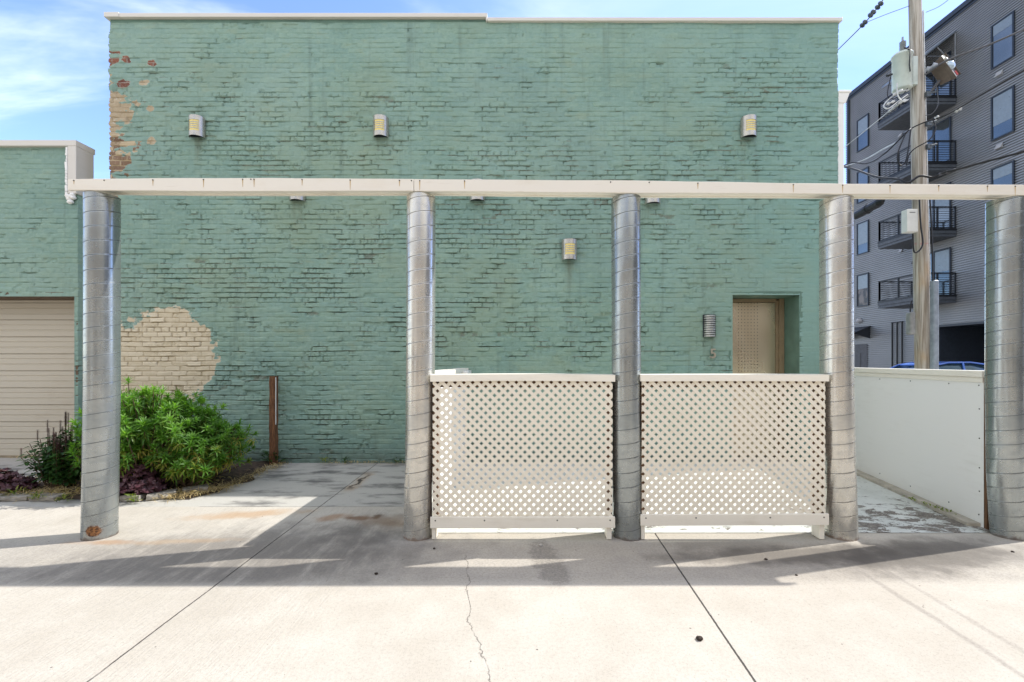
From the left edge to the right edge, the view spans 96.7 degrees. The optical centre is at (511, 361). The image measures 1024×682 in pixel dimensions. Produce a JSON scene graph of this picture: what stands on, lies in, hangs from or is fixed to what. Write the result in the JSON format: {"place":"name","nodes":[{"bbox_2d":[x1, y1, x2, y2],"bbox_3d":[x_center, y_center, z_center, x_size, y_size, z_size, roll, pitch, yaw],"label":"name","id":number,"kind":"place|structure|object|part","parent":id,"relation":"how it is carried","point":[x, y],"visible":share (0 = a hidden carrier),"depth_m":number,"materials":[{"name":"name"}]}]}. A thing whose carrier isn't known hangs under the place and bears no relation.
{"place":"outdoors","nodes":[
{"label":"outdoors","id":0,"kind":"place"},
{"bbox_2d":[0,140,94,457],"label":"garage building","id":1,"kind":"structure","parent":0,"point":[41,295],"depth_m":6.27,"materials":[{"name":"green brick"}]},
{"bbox_2d":[0,300,73,454],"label":"garage door","id":2,"kind":"structure","parent":1,"relation":"in","point":[37,336],"depth_m":6.67,"materials":[{"name":"beige metal"}]},
{"bbox_2d":[0,0,964,183],"label":"sky","id":3,"kind":"structure","parent":0,"point":[54,54],"materials":[{"name":"blue"}]},
{"bbox_2d":[0,456,1023,681],"bbox_3d":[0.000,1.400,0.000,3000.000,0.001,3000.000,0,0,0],"label":"ground","id":4,"kind":"structure","parent":0,"point":[270,576],"depth_m":2.68,"materials":[{"name":"concrete"}]},
{"bbox_2d":[29,490,46,499],"bbox_3d":[-4.736,1.339,4.540,0.159,0.088,0.138,0,0,-40],"label":"weed","id":5,"kind":"object","parent":4,"relation":"on","point":[36,495],"visible":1,"depth_m":4.54,"materials":[{"name":"green plant"}]},
{"bbox_2d":[28,492,66,500],"bbox_3d":[-4.721,1.371,4.630,0.273,0.048,0.153,0,0,1],"label":"edging stone","id":6,"kind":"object","parent":4,"relation":"on","point":[48,498],"visible":0.73,"depth_m":4.57,"materials":[{"name":"grey stone"}]},
{"bbox_2d":[54,493,71,501],"bbox_3d":[-4.427,1.343,4.506,0.160,0.088,0.110,0,0,13],"label":"weed","id":7,"kind":"object","parent":4,"relation":"on","point":[64,497],"visible":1,"depth_m":4.49,"materials":[{"name":"green plant"}]},
{"bbox_2d":[80,191,120,540],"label":"duct column","id":8,"kind":"structure","parent":4,"relation":"on","point":[101,421],"depth_m":3.58,"materials":[{"name":"silver metal"}]},
{"bbox_2d":[119,493,146,501],"bbox_3d":[-3.821,1.364,4.590,0.204,0.063,0.114,0,0,0],"label":"edging stone","id":9,"kind":"object","parent":4,"relation":"on","point":[141,496],"visible":0.78,"depth_m":4.54,"materials":[{"name":"grey stone"}]},
{"bbox_2d":[125,494,142,501],"bbox_3d":[-3.749,1.332,4.491,0.186,0.109,0.136,0,0,34],"label":"weed","id":10,"kind":"object","parent":4,"relation":"on","point":[132,497],"visible":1,"depth_m":4.49,"materials":[{"name":"green plant"}]},
{"bbox_2d":[3,461,283,498],"bbox_3d":[-5.521,1.372,5.455,4.959,0.044,1.670,0,0,0],"label":"planting bed","id":11,"kind":"object","parent":4,"relation":"on","point":[246,469],"visible":0.2,"depth_m":5.36,"materials":[{"name":"soil"}]},
{"bbox_2d":[0,467,40,491],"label":"purple leaf plant","id":12,"kind":"object","parent":11,"relation":"on","point":[12,480],"visible":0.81,"depth_m":4.77,"materials":[{"name":"purple plant"}]},
{"bbox_2d":[0,492,40,501],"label":"edging stone","id":13,"kind":"object","parent":11,"relation":"on","point":[18,497],"visible":0.77,"depth_m":4.57,"materials":[{"name":"grey stone"}]},
{"bbox_2d":[1,485,24,495],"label":"weed","id":14,"kind":"object","parent":13,"relation":"on","point":[9,490],"visible":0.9,"depth_m":4.65,"materials":[{"name":"green plant"}]},
{"bbox_2d":[17,412,81,488],"bbox_3d":[-4.900,0.959,4.940,0.880,0.829,0.585,0,0,-21],"label":"flowering plant","id":15,"kind":"object","parent":11,"relation":"on","point":[55,468],"visible":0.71,"depth_m":4.88,"materials":[{"name":"green plant"}]},
{"bbox_2d":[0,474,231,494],"bbox_3d":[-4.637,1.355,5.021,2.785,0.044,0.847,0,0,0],"label":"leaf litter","id":16,"kind":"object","parent":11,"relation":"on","point":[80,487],"visible":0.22,"depth_m":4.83,"materials":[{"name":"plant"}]},
{"bbox_2d":[119,463,168,494],"bbox_3d":[-3.916,1.210,4.720,0.658,0.328,0.431,0,0,0],"label":"purple leaf plant","id":17,"kind":"object","parent":11,"relation":"on","point":[150,482],"visible":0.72,"depth_m":4.64,"materials":[{"name":"purple plant"}]},
{"bbox_2d":[63,376,257,491],"bbox_3d":[-3.860,0.763,5.136,1.898,1.228,1.434,0,0,0],"label":"shrub","id":18,"kind":"object","parent":11,"relation":"on","point":[176,442],"visible":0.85,"depth_m":4.81,"materials":[{"name":"green plant"}]},
{"bbox_2d":[146,489,177,500],"bbox_3d":[-3.599,1.364,4.681,0.252,0.061,0.154,0,0,-33],"label":"edging stone","id":19,"kind":"object","parent":11,"relation":"on","point":[154,495],"visible":0.77,"depth_m":4.63,"materials":[{"name":"beige stone"}]},
{"bbox_2d":[182,484,207,492],"bbox_3d":[-3.380,1.364,4.861,0.233,0.063,0.142,0,0,-36],"label":"edging stone","id":20,"kind":"object","parent":11,"relation":"on","point":[205,487],"visible":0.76,"depth_m":4.84,"materials":[{"name":"grey stone"}]},
{"bbox_2d":[1,455,404,502],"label":"dry grass","id":21,"kind":"structure","parent":11,"relation":"on","point":[170,495],"depth_m":4.82,"materials":[{"name":"plant"}]},
{"bbox_2d":[257,450,286,462],"bbox_3d":[-3.255,1.291,6.218,0.340,0.184,0.345,0,0,40],"label":"weed","id":22,"kind":"object","parent":11,"relation":"on","point":[267,454],"visible":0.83,"depth_m":6.20,"materials":[{"name":"green plant"}]},
{"bbox_2d":[269,376,278,464],"bbox_3d":[-3.243,0.797,6.199,0.089,1.207,0.098,0,0,0],"label":"wooden post","id":23,"kind":"object","parent":11,"relation":"on","point":[273,413],"visible":0.99,"depth_m":6.16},
{"bbox_2d":[404,192,435,540],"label":"duct column","id":24,"kind":"structure","parent":4,"relation":"on","point":[420,322],"depth_m":3.56,"materials":[{"name":"metal"}]},
{"bbox_2d":[432,368,470,508],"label":"wall","id":25,"kind":"structure","parent":4,"relation":"on","point":[457,371],"depth_m":4.94,"materials":[{"name":"beige paint"}]},
{"bbox_2d":[104,12,850,462],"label":"brick building","id":26,"kind":"structure","parent":4,"relation":"on","point":[234,302],"depth_m":6.30,"materials":[{"name":"brick"}]},
{"bbox_2d":[188,114,204,137],"bbox_3d":[-4.338,-3.226,6.232,0.210,0.276,0.107,0,0,0],"label":"wall lamp","id":27,"kind":"object","parent":26,"relation":"attached to","point":[196,125],"visible":1,"depth_m":6.20,"materials":[{"name":"metal"}]},
{"bbox_2d":[289,196,305,201],"bbox_3d":[-2.956,-2.352,6.232,0.210,0.276,0.107,0,0,0],"label":"wall lamp","id":28,"kind":"object","parent":26,"relation":"attached to","point":[297,198],"visible":0.21,"depth_m":6.23,"materials":[{"name":"metal"}]},
{"bbox_2d":[373,114,388,137],"bbox_3d":[-1.808,-3.226,6.232,0.210,0.276,0.107,0,0,0],"label":"wall lamp","id":29,"kind":"object","parent":26,"relation":"attached to","point":[380,125],"visible":1,"depth_m":6.20,"materials":[{"name":"metal"}]},
{"bbox_2d":[470,178,484,200],"bbox_3d":[-0.478,-2.352,6.232,0.210,0.276,0.107,0,0,0],"label":"wall lamp","id":30,"kind":"object","parent":26,"relation":"attached to","point":[477,198],"visible":0.27,"depth_m":6.21,"materials":[{"name":"metal"}]},
{"bbox_2d":[562,238,576,259],"bbox_3d":[0.791,-1.539,6.232,0.210,0.276,0.107,0,0,0],"label":"wall lamp","id":31,"kind":"object","parent":26,"relation":"attached to","point":[569,248],"visible":1,"depth_m":6.20,"materials":[{"name":"metal"}]},
{"bbox_2d":[645,198,659,203],"bbox_3d":[1.939,-2.313,6.232,0.210,0.276,0.107,0,0,0],"label":"wall lamp","id":32,"kind":"object","parent":26,"relation":"attached to","point":[652,200],"visible":0.3,"depth_m":6.20,"materials":[{"name":"metal"}]},
{"bbox_2d":[703,315,715,336],"bbox_3d":[2.729,-0.497,6.279,0.153,0.309,0.140,0,0,-39],"label":"louvred wall lamp","id":33,"kind":"object","parent":26,"relation":"attached to","point":[709,325],"visible":1,"depth_m":6.23,"materials":[{"name":"metal"}]},
{"bbox_2d":[710,349,715,357],"bbox_3d":[2.764,-0.115,6.260,0.076,0.132,0.028,0,0,0],"label":"house number","id":34,"kind":"object","parent":26,"relation":"attached to","point":[712,352],"visible":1,"depth_m":6.25,"materials":[{"name":"grey metal"}]},
{"bbox_2d":[741,114,756,137],"bbox_3d":[3.260,-3.226,6.232,0.210,0.276,0.107,0,0,0],"label":"wall lamp","id":35,"kind":"object","parent":26,"relation":"attached to","point":[749,125],"visible":1,"depth_m":6.20,"materials":[{"name":"metal"}]},
{"bbox_2d":[733,303,774,455],"bbox_3d":[3.471,0.255,6.675,0.794,2.250,0.111,0,0,0],"label":"door","id":36,"kind":"structure","parent":26,"relation":"in","point":[753,323],"depth_m":6.68,"materials":[{"name":"metal"}]},
{"bbox_2d":[430,373,614,538],"bbox_3d":[0.084,0.744,3.619,1.447,1.303,0.129,0,0,0],"label":"lattice panel","id":37,"kind":"object","parent":4,"relation":"on","point":[537,519],"visible":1,"depth_m":3.58,"materials":[{"name":"beige plastic"}]},
{"bbox_2d":[611,193,640,540],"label":"duct column","id":38,"kind":"structure","parent":4,"relation":"on","point":[626,310],"depth_m":3.56,"materials":[{"name":"metal"}]},
{"bbox_2d":[696,636,702,640],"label":"dry leaf","id":39,"kind":"object","parent":4,"relation":"on","point":[699,638],"visible":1,"depth_m":2.28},
{"bbox_2d":[640,374,828,538],"bbox_3d":[1.743,0.745,3.619,1.474,1.300,0.129,0,0,0],"label":"lattice panel","id":40,"kind":"object","parent":4,"relation":"on","point":[816,517],"visible":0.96,"depth_m":3.58,"materials":[{"name":"beige plastic"}]},
{"bbox_2d":[819,195,858,540],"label":"duct column","id":41,"kind":"structure","parent":4,"relation":"on","point":[836,285],"depth_m":3.57,"materials":[{"name":"metal"}]},
{"bbox_2d":[854,367,988,529],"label":"wall","id":42,"kind":"structure","parent":4,"relation":"on","point":[920,435],"depth_m":4.50,"materials":[{"name":"beige paint"}]},
{"bbox_2d":[908,0,938,368],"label":"utility pole","id":43,"kind":"object","parent":4,"relation":"on","point":[926,311],"visible":0.73,"depth_m":8.90,"materials":[{"name":"brown wood"}]},
{"bbox_2d":[838,0,883,49],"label":"cable","id":44,"kind":"object","parent":43,"relation":"attached to","point":[870,15],"visible":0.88,"depth_m":10.12,"materials":[{"name":"grey metal"}]},
{"bbox_2d":[844,96,908,147],"bbox_3d":[7.880,-5.133,10.405,0.100,0.114,3.241,0,0,9],"label":"cable","id":45,"kind":"object","parent":43,"relation":"attached to","point":[896,105],"visible":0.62,"depth_m":9.47,"materials":[{"name":"metal"}]},
{"bbox_2d":[886,37,917,93],"bbox_3d":[7.637,-5.844,8.926,0.579,1.005,0.360,0,0,-29],"label":"transformer","id":46,"kind":"object","parent":43,"relation":"attached to","point":[904,61],"visible":0.93,"depth_m":8.86,"materials":[{"name":"grey metal"}]},
{"bbox_2d":[883,89,908,108],"bbox_3d":[7.419,-5.063,8.768,0.492,0.405,0.096,0,0,0],"label":"cable","id":47,"kind":"object","parent":46,"relation":"hanging from","point":[898,101],"visible":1,"depth_m":8.74,"materials":[{"name":"metal"}]},
{"bbox_2d":[887,74,907,98],"bbox_3d":[7.455,-5.320,8.800,0.404,0.485,0.016,0,0,0],"label":"cable","id":48,"kind":"object","parent":47,"relation":"attached to","point":[888,88],"visible":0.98,"depth_m":8.79,"materials":[{"name":"black rubber"}]},
{"bbox_2d":[896,83,908,101],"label":"cable","id":49,"kind":"object","parent":46,"relation":"hanging from","point":[898,95],"visible":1,"depth_m":8.69,"materials":[{"name":"metal"}]},
{"bbox_2d":[901,209,917,233],"bbox_3d":[7.712,-2.726,8.829,0.210,0.440,0.142,0,0,0],"label":"junction box","id":50,"kind":"object","parent":43,"relation":"attached to","point":[909,221],"visible":0.99,"depth_m":8.76,"materials":[{"name":"white plastic"}]},
{"bbox_2d":[906,300,914,334],"bbox_3d":[7.808,-0.872,8.915,0.114,0.676,0.130,0,0,0],"label":"conduit box","id":51,"kind":"object","parent":43,"relation":"attached to","point":[910,322],"visible":1,"depth_m":8.88,"materials":[{"name":"grey metal"}]},
{"bbox_2d":[912,199,923,252],"bbox_3d":[7.776,-2.699,8.735,0.219,1.238,0.059,0,0,0],"label":"cable","id":52,"kind":"object","parent":43,"relation":"attached to","point":[920,230],"visible":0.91,"depth_m":8.72,"materials":[{"name":"black rubber"}]},
{"bbox_2d":[906,119,935,164],"bbox_3d":[7.747,-4.166,8.608,0.466,0.822,0.102,0,0,14],"label":"cable","id":53,"kind":"object","parent":43,"relation":"attached to","point":[923,143],"visible":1,"depth_m":8.57,"materials":[{"name":"black rubber"}]},
{"bbox_2d":[897,129,911,165],"bbox_3d":[7.496,-4.096,8.700,0.278,0.704,0.024,0,0,0],"label":"cable","id":54,"kind":"object","parent":53,"relation":"hanging from","point":[907,149],"visible":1,"depth_m":8.69,"materials":[{"name":"black rubber"}]},
{"bbox_2d":[929,200,933,280],"bbox_3d":[8.103,-2.433,8.800,0.096,1.810,0.026,0,0,0],"label":"cable","id":55,"kind":"object","parent":43,"relation":"on","point":[931,240],"visible":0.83,"depth_m":8.79,"materials":[{"name":"black rubber"}]},
{"bbox_2d":[844,150,1023,183],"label":"cable","id":56,"kind":"object","parent":43,"relation":"attached to","point":[937,175],"visible":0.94,"depth_m":8.68,"materials":[{"name":"black rubber"}]},
{"bbox_2d":[845,143,893,165],"bbox_3d":[7.877,-4.693,10.599,0.044,0.732,3.249,0,0,9],"label":"cable","id":57,"kind":"object","parent":56,"relation":"attached to","point":[871,155],"visible":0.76,"depth_m":9.75,"materials":[{"name":"rubber"}]},
{"bbox_2d":[854,199,885,218],"bbox_3d":[7.631,-3.314,10.177,0.283,0.305,2.666,0,0,3],"label":"splice case","id":58,"kind":"object","parent":56,"relation":"hanging from","point":[868,208],"visible":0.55,"depth_m":9.58,"materials":[{"name":"black plastic"}]},
{"bbox_2d":[844,70,1023,165],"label":"cable","id":59,"kind":"object","parent":43,"relation":"attached to","point":[955,111],"visible":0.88,"depth_m":8.60,"materials":[{"name":"black rubber"}]},
{"bbox_2d":[924,53,960,97],"bbox_3d":[8.331,-5.544,8.802,0.537,0.751,0.390,0,0,0],"label":"floodlight","id":60,"kind":"object","parent":43,"relation":"attached to","point":[945,72],"visible":0.93,"depth_m":8.71,"materials":[{"name":"grey metal"}]},
{"bbox_2d":[924,29,1023,74],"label":"cable","id":61,"kind":"object","parent":43,"relation":"attached to","point":[931,68],"visible":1,"depth_m":8.36,"materials":[{"name":"grey metal"}]},
{"bbox_2d":[891,361,983,369],"bbox_3d":[11.975,0.691,13.000,4.350,1.418,1.800,0,0,0],"label":"parked car","id":62,"kind":"object","parent":4,"relation":"on","point":[952,365],"visible":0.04,"depth_m":12.41,"materials":[{"name":"blue paint"}]},
{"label":"windows","id":63,"kind":"part","parent":62,"relation":"part of","materials":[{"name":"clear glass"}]},
{"bbox_2d":[984,195,1023,540],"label":"duct column","id":64,"kind":"structure","parent":4,"relation":"on","point":[1004,338],"depth_m":3.59,"materials":[{"name":"metal"}]},
{"bbox_2d":[68,178,1023,199],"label":"beam","id":65,"kind":"structure","parent":64,"relation":"on","point":[354,187],"depth_m":3.54,"materials":[{"name":"beige metal"}]},
{"bbox_2d":[438,463,989,532],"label":"courtyard floor","id":66,"kind":"structure","parent":0,"point":[881,509],"depth_m":4.22,"materials":[{"name":"paint"}]},
{"bbox_2d":[904,495,956,514],"bbox_3d":[3.948,1.350,4.314,0.104,0.028,0.579,0,0,0],"label":"weed","id":67,"kind":"object","parent":66,"relation":"on","point":[947,510],"visible":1,"depth_m":4.26,"materials":[{"name":"green plant"}]},
{"bbox_2d":[846,0,1023,367],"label":"apartment building","id":68,"kind":"structure","parent":0,"point":[988,125],"depth_m":20.87,"materials":[{"name":"grey"}]},
{"bbox_2d":[855,344,867,367],"bbox_3d":[19.944,0.200,26.000,0.059,2.400,0.900,0,0,0],"label":"door","id":69,"kind":"structure","parent":68,"relation":"in","point":[861,351],"depth_m":25.95,"materials":[{"name":"grey metal"}]},
{"bbox_2d":[857,113,868,152],"bbox_3d":[19.919,-12.985,25.850,0.049,1.830,0.860,0,0,0],"label":"window","id":70,"kind":"structure","parent":68,"relation":"in","point":[863,123],"depth_m":25.80,"materials":[{"name":"blue glass"}]},
{"bbox_2d":[857,166,868,203],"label":"window","id":71,"kind":"structure","parent":68,"relation":"in","point":[861,178],"depth_m":25.83,"materials":[{"name":"blue glass"}]},
{"bbox_2d":[857,219,868,255],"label":"window","id":72,"kind":"structure","parent":68,"relation":"in","point":[862,227],"depth_m":25.80,"materials":[{"name":"blue glass"}]},
{"bbox_2d":[857,273,868,306],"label":"window","id":73,"kind":"structure","parent":68,"relation":"in","point":[862,279],"depth_m":25.80,"materials":[{"name":"blue glass"}]},
{"bbox_2d":[925,51,950,94],"bbox_3d":[19.919,-12.985,21.505,0.049,2.270,1.690,0,0,0],"label":"window","id":74,"kind":"structure","parent":68,"relation":"in","point":[928,78],"depth_m":21.21,"materials":[{"name":"blue glass"}]},
{"bbox_2d":[925,116,950,160],"bbox_3d":[19.919,-10.015,21.505,0.049,2.270,1.690,0,0,0],"label":"window","id":75,"kind":"structure","parent":68,"relation":"in","point":[943,128],"depth_m":21.12,"materials":[{"name":"blue glass"}]},
{"bbox_2d":[929,182,950,226],"bbox_3d":[19.919,-7.045,21.505,0.049,2.270,1.690,0,0,0],"label":"window","id":76,"kind":"structure","parent":68,"relation":"in","point":[933,202],"depth_m":21.06,"materials":[{"name":"blue glass"}]},
{"bbox_2d":[929,247,950,294],"bbox_3d":[19.919,-4.075,21.505,0.049,2.270,1.690,0,0,0],"label":"window","id":77,"kind":"structure","parent":68,"relation":"in","point":[941,258],"depth_m":21.06,"materials":[{"name":"blue glass"}]},
{"bbox_2d":[991,10,1014,69],"bbox_3d":[19.919,-13.035,18.485,0.049,1.830,0.870,0,0,0],"label":"window","id":78,"kind":"structure","parent":68,"relation":"in","point":[1002,51],"depth_m":18.45,"materials":[{"name":"blue glass"}]},
{"bbox_2d":[991,85,1014,141],"bbox_3d":[19.919,-10.065,18.485,0.049,1.830,0.870,0,0,0],"label":"window","id":79,"kind":"structure","parent":68,"relation":"in","point":[1003,103],"depth_m":18.45,"materials":[{"name":"blue glass"}]},
{"bbox_2d":[991,160,1014,200],"bbox_3d":[19.919,-7.095,18.485,0.049,1.830,0.870,0,0,0],"label":"window","id":80,"kind":"structure","parent":68,"relation":"in","point":[1004,174],"depth_m":18.41,"materials":[{"name":"blue glass"}]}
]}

